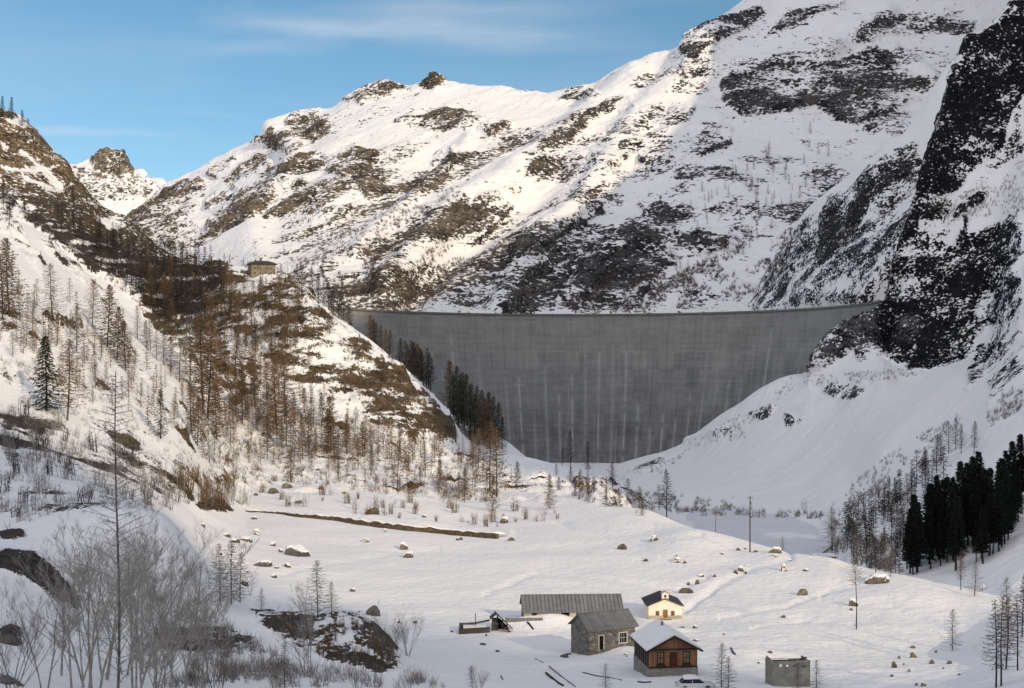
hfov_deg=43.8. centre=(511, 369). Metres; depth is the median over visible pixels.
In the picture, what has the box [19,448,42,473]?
bare shrub
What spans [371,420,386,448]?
larch tree
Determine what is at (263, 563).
boulder
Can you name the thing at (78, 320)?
larch tree
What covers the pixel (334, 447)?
larch tree
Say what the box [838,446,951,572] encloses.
bare trees
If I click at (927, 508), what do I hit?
fir tree
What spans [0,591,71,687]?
bare tree
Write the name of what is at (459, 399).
fir tree
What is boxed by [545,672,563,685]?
old beam
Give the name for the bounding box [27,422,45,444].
bare shrub
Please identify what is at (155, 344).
larch tree
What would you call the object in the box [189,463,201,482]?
bare shrub
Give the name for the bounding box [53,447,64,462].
bare shrub
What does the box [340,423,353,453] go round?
larch tree
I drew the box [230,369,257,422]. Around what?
larch tree
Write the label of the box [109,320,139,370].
larch tree
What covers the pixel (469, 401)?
fir tree
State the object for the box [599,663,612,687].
larch tree
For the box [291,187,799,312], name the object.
mountain scrub
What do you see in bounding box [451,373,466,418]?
fir tree
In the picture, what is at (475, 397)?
fir tree
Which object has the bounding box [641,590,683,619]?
chapel
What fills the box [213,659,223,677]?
bare shrub
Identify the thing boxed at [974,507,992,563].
fir tree
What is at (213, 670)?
bare tree
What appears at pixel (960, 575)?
larch tree
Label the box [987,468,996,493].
fir tree
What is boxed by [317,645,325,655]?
bare shrub
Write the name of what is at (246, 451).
larch tree
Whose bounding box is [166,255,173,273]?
larch tree
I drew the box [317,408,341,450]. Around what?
larch tree
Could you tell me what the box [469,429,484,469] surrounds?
larch tree
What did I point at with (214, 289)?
larch tree
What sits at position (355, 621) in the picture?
bare shrub
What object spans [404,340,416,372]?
larch tree
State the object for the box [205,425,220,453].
larch tree
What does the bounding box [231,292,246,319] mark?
larch tree
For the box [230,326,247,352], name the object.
larch tree
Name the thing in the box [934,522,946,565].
fir tree
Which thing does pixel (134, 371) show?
larch tree
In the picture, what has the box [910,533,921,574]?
fir tree
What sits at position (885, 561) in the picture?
larch tree
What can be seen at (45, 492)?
bare shrub
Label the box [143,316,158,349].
larch tree
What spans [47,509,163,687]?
bare tree
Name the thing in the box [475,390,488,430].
fir tree
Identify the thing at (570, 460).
larch tree
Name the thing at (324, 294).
larch tree
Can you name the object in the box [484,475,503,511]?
larch tree
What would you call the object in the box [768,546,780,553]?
boulder
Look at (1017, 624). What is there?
larch tree
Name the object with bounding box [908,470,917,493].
larch tree
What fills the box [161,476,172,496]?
bare shrub
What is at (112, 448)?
bare shrub
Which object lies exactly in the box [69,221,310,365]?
gully scrub
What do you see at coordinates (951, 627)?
larch tree
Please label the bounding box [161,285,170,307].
larch tree
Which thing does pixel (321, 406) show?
tree
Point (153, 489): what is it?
bare shrub
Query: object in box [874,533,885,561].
larch tree
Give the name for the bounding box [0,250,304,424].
slope wood
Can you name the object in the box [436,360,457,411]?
larch tree
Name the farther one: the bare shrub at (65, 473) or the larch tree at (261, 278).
the larch tree at (261, 278)
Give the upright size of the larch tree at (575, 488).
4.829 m
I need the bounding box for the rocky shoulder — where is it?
[748,58,955,310]
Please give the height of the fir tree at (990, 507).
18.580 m
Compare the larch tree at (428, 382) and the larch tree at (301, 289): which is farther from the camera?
the larch tree at (428, 382)
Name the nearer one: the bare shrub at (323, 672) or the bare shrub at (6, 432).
the bare shrub at (323, 672)
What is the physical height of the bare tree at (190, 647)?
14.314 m
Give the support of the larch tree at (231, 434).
on the snow valley ground
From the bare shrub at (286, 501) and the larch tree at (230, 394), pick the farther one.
the larch tree at (230, 394)
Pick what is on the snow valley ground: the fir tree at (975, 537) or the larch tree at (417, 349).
the larch tree at (417, 349)
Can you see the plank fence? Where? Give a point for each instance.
(517, 619)
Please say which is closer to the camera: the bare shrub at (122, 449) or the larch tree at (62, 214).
the bare shrub at (122, 449)
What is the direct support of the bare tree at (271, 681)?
on the snow valley ground
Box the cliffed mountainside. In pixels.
[604,0,1023,599]
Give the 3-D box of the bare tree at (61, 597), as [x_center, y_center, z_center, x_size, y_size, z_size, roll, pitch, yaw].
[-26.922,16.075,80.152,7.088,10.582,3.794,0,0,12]
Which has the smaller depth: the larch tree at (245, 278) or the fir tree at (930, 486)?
the fir tree at (930, 486)
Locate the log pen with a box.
[459,613,489,633]
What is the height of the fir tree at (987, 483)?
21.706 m
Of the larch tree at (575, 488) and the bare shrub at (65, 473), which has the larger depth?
the larch tree at (575, 488)
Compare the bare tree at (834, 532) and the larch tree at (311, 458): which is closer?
the larch tree at (311, 458)
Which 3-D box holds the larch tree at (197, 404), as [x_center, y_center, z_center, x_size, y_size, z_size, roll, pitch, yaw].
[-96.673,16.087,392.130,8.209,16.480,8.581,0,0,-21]
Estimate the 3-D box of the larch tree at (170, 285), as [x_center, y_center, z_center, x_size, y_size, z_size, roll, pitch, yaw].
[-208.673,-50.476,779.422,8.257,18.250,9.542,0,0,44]
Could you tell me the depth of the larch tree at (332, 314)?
698.22 m
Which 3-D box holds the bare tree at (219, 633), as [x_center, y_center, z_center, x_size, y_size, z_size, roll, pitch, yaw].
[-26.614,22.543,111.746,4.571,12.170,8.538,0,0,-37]
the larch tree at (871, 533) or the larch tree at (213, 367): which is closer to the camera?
the larch tree at (871, 533)
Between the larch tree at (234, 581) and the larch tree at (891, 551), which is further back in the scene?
the larch tree at (891, 551)
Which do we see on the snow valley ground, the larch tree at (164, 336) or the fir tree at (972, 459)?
the larch tree at (164, 336)
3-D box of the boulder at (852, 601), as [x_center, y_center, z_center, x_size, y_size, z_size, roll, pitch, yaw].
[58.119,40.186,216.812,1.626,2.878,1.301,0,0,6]
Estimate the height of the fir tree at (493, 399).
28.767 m
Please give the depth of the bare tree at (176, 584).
98.49 m
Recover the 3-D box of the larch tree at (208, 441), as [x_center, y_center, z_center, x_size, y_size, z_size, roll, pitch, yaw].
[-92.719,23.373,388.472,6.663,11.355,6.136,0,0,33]
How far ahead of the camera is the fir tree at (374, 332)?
774.79 m
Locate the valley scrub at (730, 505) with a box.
[628,489,848,554]
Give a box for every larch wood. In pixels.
[30,305,512,501]
[64,201,227,348]
[639,122,829,269]
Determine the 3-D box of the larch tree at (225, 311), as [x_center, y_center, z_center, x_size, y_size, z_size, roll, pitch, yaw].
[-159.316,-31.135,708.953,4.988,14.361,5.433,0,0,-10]
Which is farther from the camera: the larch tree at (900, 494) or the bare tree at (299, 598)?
the larch tree at (900, 494)
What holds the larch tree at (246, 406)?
on the snow valley ground
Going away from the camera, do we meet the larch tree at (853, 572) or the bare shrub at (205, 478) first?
the larch tree at (853, 572)
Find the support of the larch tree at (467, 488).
on the snow valley ground
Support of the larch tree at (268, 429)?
on the snow valley ground
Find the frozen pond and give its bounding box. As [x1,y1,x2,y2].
[685,506,829,554]
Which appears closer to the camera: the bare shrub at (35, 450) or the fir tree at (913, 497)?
the bare shrub at (35, 450)
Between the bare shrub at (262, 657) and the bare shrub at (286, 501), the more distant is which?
the bare shrub at (286, 501)
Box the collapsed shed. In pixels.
[489,611,512,631]
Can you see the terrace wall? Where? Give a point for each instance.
(379, 523)
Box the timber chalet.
[629,619,703,676]
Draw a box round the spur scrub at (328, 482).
[199,330,637,512]
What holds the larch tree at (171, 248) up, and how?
on the snow valley ground
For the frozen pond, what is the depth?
597.90 m
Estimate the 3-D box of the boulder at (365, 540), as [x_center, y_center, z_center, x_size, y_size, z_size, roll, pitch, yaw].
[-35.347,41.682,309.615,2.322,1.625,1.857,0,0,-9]
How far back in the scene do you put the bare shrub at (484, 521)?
348.52 m
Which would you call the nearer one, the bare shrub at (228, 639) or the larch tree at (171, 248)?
the bare shrub at (228, 639)
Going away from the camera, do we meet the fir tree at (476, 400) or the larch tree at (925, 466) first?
the larch tree at (925, 466)
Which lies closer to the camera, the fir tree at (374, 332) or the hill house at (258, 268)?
the fir tree at (374, 332)
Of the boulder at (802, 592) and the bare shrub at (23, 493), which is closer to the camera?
the bare shrub at (23, 493)
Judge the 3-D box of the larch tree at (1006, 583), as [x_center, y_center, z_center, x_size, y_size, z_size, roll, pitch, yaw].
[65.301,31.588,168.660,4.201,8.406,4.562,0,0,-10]
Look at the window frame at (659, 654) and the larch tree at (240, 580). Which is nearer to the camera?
the window frame at (659, 654)
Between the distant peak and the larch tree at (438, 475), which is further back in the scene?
the distant peak
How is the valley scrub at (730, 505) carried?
on the snow valley ground
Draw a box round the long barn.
[519,593,623,617]
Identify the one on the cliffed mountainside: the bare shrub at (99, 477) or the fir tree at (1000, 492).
the fir tree at (1000, 492)
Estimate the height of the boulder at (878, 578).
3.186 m
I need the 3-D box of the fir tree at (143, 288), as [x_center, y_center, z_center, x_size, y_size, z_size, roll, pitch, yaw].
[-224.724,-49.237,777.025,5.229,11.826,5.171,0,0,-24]
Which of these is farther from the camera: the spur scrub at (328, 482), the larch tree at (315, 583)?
the spur scrub at (328, 482)
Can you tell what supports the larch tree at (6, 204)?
on the snow valley ground
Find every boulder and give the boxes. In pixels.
[0,633,21,645]
[0,675,23,685]
[222,532,230,537]
[240,536,252,542]
[252,528,259,534]
[253,559,272,566]
[268,488,278,493]
[282,483,292,488]
[284,543,310,556]
[284,562,291,567]
[362,538,370,542]
[366,508,379,514]
[366,605,379,615]
[400,541,407,549]
[403,551,412,557]
[500,516,507,523]
[617,544,626,549]
[649,535,655,541]
[672,556,681,562]
[679,588,692,593]
[738,565,743,571]
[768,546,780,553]
[781,563,787,571]
[797,589,807,595]
[849,597,857,606]
[865,572,888,583]
[891,661,896,667]
[910,652,916,657]
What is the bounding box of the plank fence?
[505,617,542,622]
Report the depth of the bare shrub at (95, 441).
298.87 m
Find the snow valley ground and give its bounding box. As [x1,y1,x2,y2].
[0,197,1023,687]
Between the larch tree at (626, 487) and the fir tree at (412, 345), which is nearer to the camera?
the larch tree at (626, 487)
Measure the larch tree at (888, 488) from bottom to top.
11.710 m
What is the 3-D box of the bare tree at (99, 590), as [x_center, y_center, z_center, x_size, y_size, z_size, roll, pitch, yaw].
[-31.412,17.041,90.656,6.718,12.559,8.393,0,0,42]
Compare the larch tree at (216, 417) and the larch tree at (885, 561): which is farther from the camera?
the larch tree at (216, 417)
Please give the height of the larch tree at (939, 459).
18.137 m
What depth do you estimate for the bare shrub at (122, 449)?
312.00 m
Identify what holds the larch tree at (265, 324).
on the snow valley ground
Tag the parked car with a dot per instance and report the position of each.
(688, 680)
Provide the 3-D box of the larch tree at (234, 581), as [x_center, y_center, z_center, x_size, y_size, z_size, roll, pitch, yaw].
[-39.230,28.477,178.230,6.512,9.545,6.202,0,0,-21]
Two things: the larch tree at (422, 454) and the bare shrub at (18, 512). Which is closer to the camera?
the bare shrub at (18, 512)
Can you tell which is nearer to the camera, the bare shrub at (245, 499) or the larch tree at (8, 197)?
the bare shrub at (245, 499)
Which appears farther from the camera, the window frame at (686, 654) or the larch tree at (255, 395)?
the larch tree at (255, 395)
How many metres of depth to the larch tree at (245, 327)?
677.58 m
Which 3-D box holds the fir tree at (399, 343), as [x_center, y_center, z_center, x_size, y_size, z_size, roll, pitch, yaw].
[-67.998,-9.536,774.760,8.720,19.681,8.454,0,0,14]
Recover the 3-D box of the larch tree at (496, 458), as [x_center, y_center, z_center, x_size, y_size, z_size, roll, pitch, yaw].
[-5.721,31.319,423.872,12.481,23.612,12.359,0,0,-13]
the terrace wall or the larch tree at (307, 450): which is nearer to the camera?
the terrace wall
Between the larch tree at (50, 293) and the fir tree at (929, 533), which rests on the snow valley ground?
the larch tree at (50, 293)
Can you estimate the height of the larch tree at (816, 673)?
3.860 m
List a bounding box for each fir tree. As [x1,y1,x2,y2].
[0,96,7,116]
[8,97,14,119]
[19,110,24,124]
[28,336,66,411]
[140,279,145,296]
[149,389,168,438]
[313,273,323,303]
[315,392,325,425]
[322,282,334,309]
[334,291,344,320]
[369,319,379,346]
[372,322,382,345]
[394,338,406,365]
[408,342,419,374]
[415,348,425,381]
[446,375,458,414]
[447,366,460,415]
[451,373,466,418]
[451,379,465,426]
[457,381,473,428]
[459,374,471,424]
[461,384,482,439]
[466,384,479,424]
[467,387,480,426]
[468,395,482,436]
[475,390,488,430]
[483,392,496,433]
[489,396,499,436]
[493,403,507,442]
[496,417,506,449]
[901,508,916,573]
[902,494,922,567]
[903,526,919,574]
[904,501,927,571]
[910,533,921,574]
[916,503,928,564]
[922,483,928,533]
[922,511,937,563]
[922,522,936,568]
[923,483,933,529]
[923,501,930,529]
[933,475,939,484]
[933,481,942,493]
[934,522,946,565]
[939,479,945,515]
[942,477,952,515]
[942,517,950,561]
[944,488,964,559]
[945,496,968,570]
[948,483,963,533]
[948,516,961,561]
[949,487,968,539]
[950,477,955,487]
[955,461,963,493]
[960,462,969,528]
[966,456,975,474]
[970,520,979,560]
[972,451,984,493]
[972,469,992,521]
[974,476,992,530]
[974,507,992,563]
[976,513,989,561]
[977,465,982,484]
[985,493,1001,555]
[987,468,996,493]
[988,494,1001,553]
[992,498,1007,551]
[993,458,1007,492]
[994,463,1001,487]
[995,480,1010,546]
[1002,450,1010,485]
[1003,491,1013,544]
[1005,488,1016,539]
[1008,441,1017,483]
[1009,462,1020,505]
[1010,491,1018,531]
[1011,486,1019,518]
[1012,434,1023,489]
[1014,468,1023,498]
[1014,477,1023,521]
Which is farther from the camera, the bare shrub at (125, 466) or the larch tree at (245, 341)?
the larch tree at (245, 341)
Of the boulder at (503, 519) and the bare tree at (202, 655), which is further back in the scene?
the boulder at (503, 519)
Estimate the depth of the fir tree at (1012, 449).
407.87 m
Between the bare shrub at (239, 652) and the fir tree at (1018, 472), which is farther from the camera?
the fir tree at (1018, 472)
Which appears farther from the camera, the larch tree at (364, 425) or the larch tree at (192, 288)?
the larch tree at (192, 288)
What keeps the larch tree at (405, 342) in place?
on the snow valley ground
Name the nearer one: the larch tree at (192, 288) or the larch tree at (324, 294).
the larch tree at (192, 288)
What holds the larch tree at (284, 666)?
on the snow valley ground
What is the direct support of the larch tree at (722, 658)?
on the snow valley ground
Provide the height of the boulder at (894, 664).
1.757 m
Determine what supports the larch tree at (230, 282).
on the snow valley ground
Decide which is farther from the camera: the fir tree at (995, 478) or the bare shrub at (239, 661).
the fir tree at (995, 478)
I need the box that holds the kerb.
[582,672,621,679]
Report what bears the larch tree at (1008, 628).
on the snow valley ground
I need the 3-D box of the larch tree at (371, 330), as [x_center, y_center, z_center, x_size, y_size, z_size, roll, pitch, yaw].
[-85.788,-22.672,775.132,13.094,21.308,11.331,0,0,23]
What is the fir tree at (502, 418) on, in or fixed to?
on the snow valley ground
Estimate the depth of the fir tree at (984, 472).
377.58 m
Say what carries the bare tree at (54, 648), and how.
on the snow valley ground
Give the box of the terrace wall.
[246,509,505,538]
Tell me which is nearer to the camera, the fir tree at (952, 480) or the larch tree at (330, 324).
the fir tree at (952, 480)
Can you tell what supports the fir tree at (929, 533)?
on the cliffed mountainside
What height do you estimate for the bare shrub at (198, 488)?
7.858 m
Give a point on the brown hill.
(32, 165)
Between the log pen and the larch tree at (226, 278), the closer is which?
the log pen
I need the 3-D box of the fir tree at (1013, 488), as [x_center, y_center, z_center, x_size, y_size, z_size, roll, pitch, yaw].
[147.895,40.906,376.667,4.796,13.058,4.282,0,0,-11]
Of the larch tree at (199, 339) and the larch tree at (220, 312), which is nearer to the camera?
the larch tree at (199, 339)
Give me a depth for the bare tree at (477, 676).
142.70 m
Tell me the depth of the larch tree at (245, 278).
756.27 m
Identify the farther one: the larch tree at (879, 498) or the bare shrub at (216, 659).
the larch tree at (879, 498)
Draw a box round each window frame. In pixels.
[619,631,627,643]
[657,652,663,664]
[683,651,689,663]
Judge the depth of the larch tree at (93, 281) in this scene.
430.73 m
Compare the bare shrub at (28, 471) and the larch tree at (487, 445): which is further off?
the larch tree at (487, 445)
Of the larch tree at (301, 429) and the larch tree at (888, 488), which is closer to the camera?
the larch tree at (301, 429)
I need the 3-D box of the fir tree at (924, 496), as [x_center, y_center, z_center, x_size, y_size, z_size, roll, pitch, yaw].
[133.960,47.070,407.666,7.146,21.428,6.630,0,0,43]
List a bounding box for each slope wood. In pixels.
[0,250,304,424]
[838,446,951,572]
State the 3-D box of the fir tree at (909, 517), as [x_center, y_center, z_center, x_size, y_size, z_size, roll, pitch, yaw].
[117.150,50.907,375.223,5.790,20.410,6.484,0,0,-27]
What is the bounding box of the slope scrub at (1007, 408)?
[649,160,1023,571]
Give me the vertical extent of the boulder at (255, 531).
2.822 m
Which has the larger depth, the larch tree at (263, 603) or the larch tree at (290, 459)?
the larch tree at (290, 459)
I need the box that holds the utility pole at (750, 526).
[749,496,750,551]
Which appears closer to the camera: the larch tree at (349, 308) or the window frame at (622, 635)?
the window frame at (622, 635)
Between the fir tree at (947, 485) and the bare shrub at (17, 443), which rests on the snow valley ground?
the bare shrub at (17, 443)
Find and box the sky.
[0,0,741,181]
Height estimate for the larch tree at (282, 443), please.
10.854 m
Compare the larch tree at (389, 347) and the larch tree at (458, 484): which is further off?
the larch tree at (389, 347)
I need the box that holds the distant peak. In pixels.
[70,147,166,215]
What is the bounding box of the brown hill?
[0,108,177,258]
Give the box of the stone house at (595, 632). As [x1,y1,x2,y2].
[568,608,638,655]
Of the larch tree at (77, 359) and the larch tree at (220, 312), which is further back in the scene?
the larch tree at (220, 312)
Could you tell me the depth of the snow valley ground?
262.34 m
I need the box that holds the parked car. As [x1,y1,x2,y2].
[675,674,714,687]
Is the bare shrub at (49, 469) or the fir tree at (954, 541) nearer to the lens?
the bare shrub at (49, 469)
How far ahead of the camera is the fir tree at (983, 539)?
357.68 m
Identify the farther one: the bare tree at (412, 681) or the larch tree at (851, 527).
the larch tree at (851, 527)
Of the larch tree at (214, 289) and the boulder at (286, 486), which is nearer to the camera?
the boulder at (286, 486)
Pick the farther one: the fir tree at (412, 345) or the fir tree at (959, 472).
the fir tree at (412, 345)
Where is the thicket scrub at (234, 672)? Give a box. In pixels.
[0,356,444,687]
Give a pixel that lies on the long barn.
(571, 605)
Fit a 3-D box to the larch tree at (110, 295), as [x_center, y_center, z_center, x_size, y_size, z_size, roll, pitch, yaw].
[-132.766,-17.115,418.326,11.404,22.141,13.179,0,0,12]
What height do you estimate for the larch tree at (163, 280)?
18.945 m
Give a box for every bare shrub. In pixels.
[0,423,15,450]
[0,432,25,459]
[0,471,11,492]
[0,489,12,512]
[2,427,26,448]
[4,441,26,466]
[4,499,23,517]
[6,453,22,472]
[15,504,26,521]
[18,395,31,415]
[18,486,31,501]
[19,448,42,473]
[23,490,39,512]
[26,438,43,461]
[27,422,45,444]
[29,425,51,448]
[32,422,48,441]
[32,473,42,491]
[35,474,49,494]
[37,434,57,458]
[41,413,58,435]
[41,458,54,474]
[49,405,71,428]
[51,486,63,502]
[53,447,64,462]
[53,454,73,479]
[55,430,67,449]
[58,452,76,474]
[62,429,71,442]
[66,433,77,453]
[74,480,96,502]
[82,430,98,452]
[93,462,111,486]
[106,442,120,460]
[113,441,125,456]
[117,479,128,498]
[120,457,127,471]
[123,442,141,465]
[134,463,159,488]
[138,464,153,492]
[141,473,156,494]
[141,486,156,505]
[151,459,168,487]
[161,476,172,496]
[161,483,175,509]
[167,478,184,502]
[171,455,194,490]
[171,459,186,485]
[173,464,199,493]
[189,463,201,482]
[195,466,213,494]
[196,475,215,503]
[197,484,210,506]
[208,473,229,500]
[208,651,222,665]
[213,483,226,505]
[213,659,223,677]
[219,481,237,505]
[220,632,233,652]
[222,465,238,487]
[222,472,233,491]
[224,479,238,497]
[233,650,246,668]
[236,641,244,653]
[237,485,251,505]
[249,634,260,651]
[250,640,265,663]
[253,643,264,663]
[253,667,265,680]
[258,481,266,492]
[282,494,291,506]
[316,658,333,680]
[317,481,326,494]
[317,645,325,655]
[323,632,331,644]
[330,624,338,634]
[342,490,350,503]
[350,617,358,627]
[351,644,359,654]
[355,646,365,658]
[364,504,372,514]
[368,662,382,687]
[372,638,379,650]
[388,502,393,513]
[402,660,414,679]
[405,490,413,502]
[412,504,418,513]
[415,669,422,682]
[449,500,459,512]
[471,513,477,524]
[482,513,491,526]
[488,509,495,521]
[510,496,519,510]
[522,508,528,519]
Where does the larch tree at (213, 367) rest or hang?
on the snow valley ground
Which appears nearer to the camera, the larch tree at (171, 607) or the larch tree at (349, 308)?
the larch tree at (171, 607)
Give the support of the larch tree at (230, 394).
on the snow valley ground
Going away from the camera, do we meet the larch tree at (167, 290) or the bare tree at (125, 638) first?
the bare tree at (125, 638)
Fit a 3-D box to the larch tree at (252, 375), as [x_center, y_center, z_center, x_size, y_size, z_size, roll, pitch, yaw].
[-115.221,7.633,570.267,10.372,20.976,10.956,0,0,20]
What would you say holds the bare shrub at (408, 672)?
on the snow valley ground
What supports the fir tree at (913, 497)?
on the cliffed mountainside
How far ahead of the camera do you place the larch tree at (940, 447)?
570.29 m
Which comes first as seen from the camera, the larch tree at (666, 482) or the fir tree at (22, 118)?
the larch tree at (666, 482)
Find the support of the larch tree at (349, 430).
on the snow valley ground
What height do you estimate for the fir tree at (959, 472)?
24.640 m
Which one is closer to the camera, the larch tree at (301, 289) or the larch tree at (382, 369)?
the larch tree at (382, 369)
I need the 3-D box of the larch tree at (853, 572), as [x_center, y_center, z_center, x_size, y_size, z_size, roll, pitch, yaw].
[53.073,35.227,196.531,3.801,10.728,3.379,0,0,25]
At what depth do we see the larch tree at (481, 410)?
759.85 m
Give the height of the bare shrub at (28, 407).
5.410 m
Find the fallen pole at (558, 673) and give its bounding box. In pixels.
[535,658,575,686]
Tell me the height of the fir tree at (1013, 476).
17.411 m
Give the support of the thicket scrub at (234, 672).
on the snow valley ground
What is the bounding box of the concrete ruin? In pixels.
[765,655,809,686]
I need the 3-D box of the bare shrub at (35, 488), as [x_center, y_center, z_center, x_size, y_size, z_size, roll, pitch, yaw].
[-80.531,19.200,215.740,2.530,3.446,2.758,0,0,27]
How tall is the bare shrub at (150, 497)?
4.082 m
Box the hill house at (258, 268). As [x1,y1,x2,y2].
[246,258,277,277]
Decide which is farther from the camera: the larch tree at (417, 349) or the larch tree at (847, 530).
the larch tree at (417, 349)
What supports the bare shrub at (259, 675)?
on the snow valley ground
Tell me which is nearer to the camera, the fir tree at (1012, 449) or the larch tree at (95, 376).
the larch tree at (95, 376)
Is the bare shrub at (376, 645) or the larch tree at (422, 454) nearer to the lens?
the bare shrub at (376, 645)
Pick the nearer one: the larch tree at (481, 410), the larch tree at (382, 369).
the larch tree at (382, 369)
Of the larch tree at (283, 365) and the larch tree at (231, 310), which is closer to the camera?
the larch tree at (283, 365)
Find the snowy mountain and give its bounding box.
[127,0,1009,313]
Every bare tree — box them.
[0,563,84,687]
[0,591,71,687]
[9,519,134,687]
[34,546,131,687]
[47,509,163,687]
[51,551,98,675]
[54,517,160,680]
[74,529,169,675]
[89,538,228,687]
[95,498,223,687]
[110,527,165,673]
[119,528,259,687]
[127,565,204,687]
[132,525,238,687]
[157,575,241,687]
[178,558,242,687]
[183,621,243,687]
[243,567,259,595]
[260,656,285,687]
[270,589,328,676]
[286,580,309,619]
[288,613,316,677]
[346,660,372,687]
[359,596,416,665]
[394,612,423,656]
[396,668,416,687]
[468,666,490,687]
[824,516,847,552]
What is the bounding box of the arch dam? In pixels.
[334,299,882,462]
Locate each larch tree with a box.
[0,179,6,202]
[0,187,6,207]
[0,238,35,316]
[0,254,17,319]
[4,193,11,215]
[5,332,19,354]
[6,195,15,218]
[6,203,13,224]
[6,281,29,320]
[21,303,42,335]
[35,264,69,323]
[51,339,92,419]
[54,197,60,222]
[57,200,65,228]
[58,371,180,687]
[64,305,91,351]
[71,357,80,381]
[82,279,103,326]
[83,207,96,237]
[89,285,123,346]
[91,230,100,261]
[91,364,104,388]
[102,306,132,360]
[109,227,117,257]
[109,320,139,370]
[124,360,141,381]
[127,305,145,338]
[132,252,139,272]
[138,321,151,347]
[143,275,160,305]
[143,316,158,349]
[144,262,155,284]
[147,329,161,358]
[154,327,169,363]
[157,272,172,299]
[159,557,184,673]
[161,257,168,281]
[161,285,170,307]
[161,334,180,365]
[165,273,177,298]
[166,237,173,255]
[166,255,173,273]
[166,298,175,318]
[166,338,193,381]
[174,316,207,377]
[175,314,227,409]
[179,383,204,432]
[183,320,238,418]
[187,396,210,445]
[188,272,199,293]
[200,290,215,319]
[202,428,216,462]
[202,544,235,602]
[203,293,213,317]
[203,382,233,440]
[204,259,212,285]
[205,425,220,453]
[206,254,213,274]
[211,288,220,306]
[212,540,252,603]
[213,278,221,300]
[215,289,226,314]
[216,339,230,369]
[218,261,232,294]
[218,346,229,371]
[222,301,228,320]
[222,383,239,422]
[223,411,238,444]
[224,269,240,301]
[225,331,247,381]
[227,295,234,311]
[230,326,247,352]
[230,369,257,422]
[230,553,254,602]
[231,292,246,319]
[231,449,240,470]
[234,311,244,331]
[239,324,251,352]
[240,273,246,293]
[240,318,252,339]
[240,392,254,418]
[244,441,253,458]
[247,364,266,406]
[249,280,259,302]
[249,341,259,363]
[249,380,259,404]
[250,318,260,351]
[253,355,298,434]
[253,408,262,428]
[256,276,265,296]
[256,588,269,611]
[258,363,273,398]
[259,316,270,341]
[259,415,276,458]
[261,392,273,421]
[269,354,303,421]
[272,395,299,444]
[272,641,299,687]
[273,275,287,302]
[274,418,288,449]
[275,430,289,453]
[283,450,297,482]
[285,431,304,464]
[289,391,303,421]
[289,415,312,458]
[292,284,300,309]
[292,329,298,341]
[295,388,315,419]
[296,268,306,299]
[299,561,335,615]
[301,434,316,461]
[303,412,314,444]
[305,400,319,426]
[306,267,316,294]
[306,451,315,467]
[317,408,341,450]
[318,280,329,305]
[318,396,343,452]
[321,582,342,616]
[323,313,333,333]
[326,285,339,314]
[327,296,333,312]
[328,436,337,460]
[330,304,336,324]
[330,434,347,468]
[333,463,344,481]
[335,414,353,453]
[340,294,350,322]
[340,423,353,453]
[341,407,365,442]
[344,300,355,325]
[352,421,370,456]
[352,437,366,468]
[355,376,365,399]
[356,415,375,454]
[362,447,379,473]
[364,315,378,340]
[367,425,376,446]
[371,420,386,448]
[377,326,386,346]
[378,356,389,380]
[380,329,392,353]
[384,331,392,355]
[385,465,398,486]
[387,440,412,491]
[399,341,412,368]
[401,434,417,470]
[403,344,411,370]
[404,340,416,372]
[408,348,422,374]
[412,343,427,377]
[414,440,433,476]
[416,467,424,483]
[417,351,428,385]
[422,348,432,387]
[422,353,434,388]
[423,400,427,414]
[425,358,437,389]
[430,434,439,461]
[430,459,448,490]
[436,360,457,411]
[454,472,462,496]
[458,467,473,501]
[464,432,480,464]
[465,394,490,445]
[465,665,477,687]
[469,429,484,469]
[470,421,506,490]
[475,398,494,438]
[478,399,503,446]
[478,429,508,497]
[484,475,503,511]
[508,462,522,488]
[543,474,557,507]
[555,477,560,489]
[564,431,578,466]
[567,467,573,481]
[571,482,578,495]
[576,472,582,492]
[579,441,592,469]
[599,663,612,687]
[602,476,610,490]
[608,462,617,486]
[615,488,621,503]
[622,478,634,506]
[632,486,647,509]
[652,484,665,509]
[658,469,676,516]
[709,643,738,687]
[717,657,741,687]
[789,663,807,687]
[807,659,826,687]
[817,508,839,552]
[840,515,852,548]
[843,526,870,565]
[846,518,860,560]
[846,520,856,552]
[846,564,863,628]
[858,528,884,567]
[863,534,869,566]
[869,537,881,572]
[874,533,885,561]
[875,531,896,570]
[876,490,880,511]
[881,542,898,576]
[883,491,892,519]
[885,479,893,498]
[891,523,899,544]
[897,479,903,499]
[900,473,913,502]
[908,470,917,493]
[919,449,931,482]
[929,434,944,472]
[937,434,946,464]
[941,609,964,650]
[942,421,956,453]
[950,418,960,449]
[954,550,968,589]
[955,423,966,452]
[965,561,984,595]
[970,421,980,447]
[981,595,1016,685]
[981,600,1018,687]
[989,577,1023,633]
[999,597,1021,668]
[1006,597,1023,669]
[1012,576,1023,636]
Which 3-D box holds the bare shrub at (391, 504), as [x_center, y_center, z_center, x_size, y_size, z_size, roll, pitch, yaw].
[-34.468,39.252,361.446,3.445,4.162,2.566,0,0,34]
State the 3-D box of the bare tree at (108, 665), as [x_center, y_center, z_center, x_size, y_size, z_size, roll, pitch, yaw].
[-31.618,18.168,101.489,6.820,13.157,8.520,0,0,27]
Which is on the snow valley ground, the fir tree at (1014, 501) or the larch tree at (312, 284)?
the larch tree at (312, 284)
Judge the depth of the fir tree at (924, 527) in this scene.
382.55 m
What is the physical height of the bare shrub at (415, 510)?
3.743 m

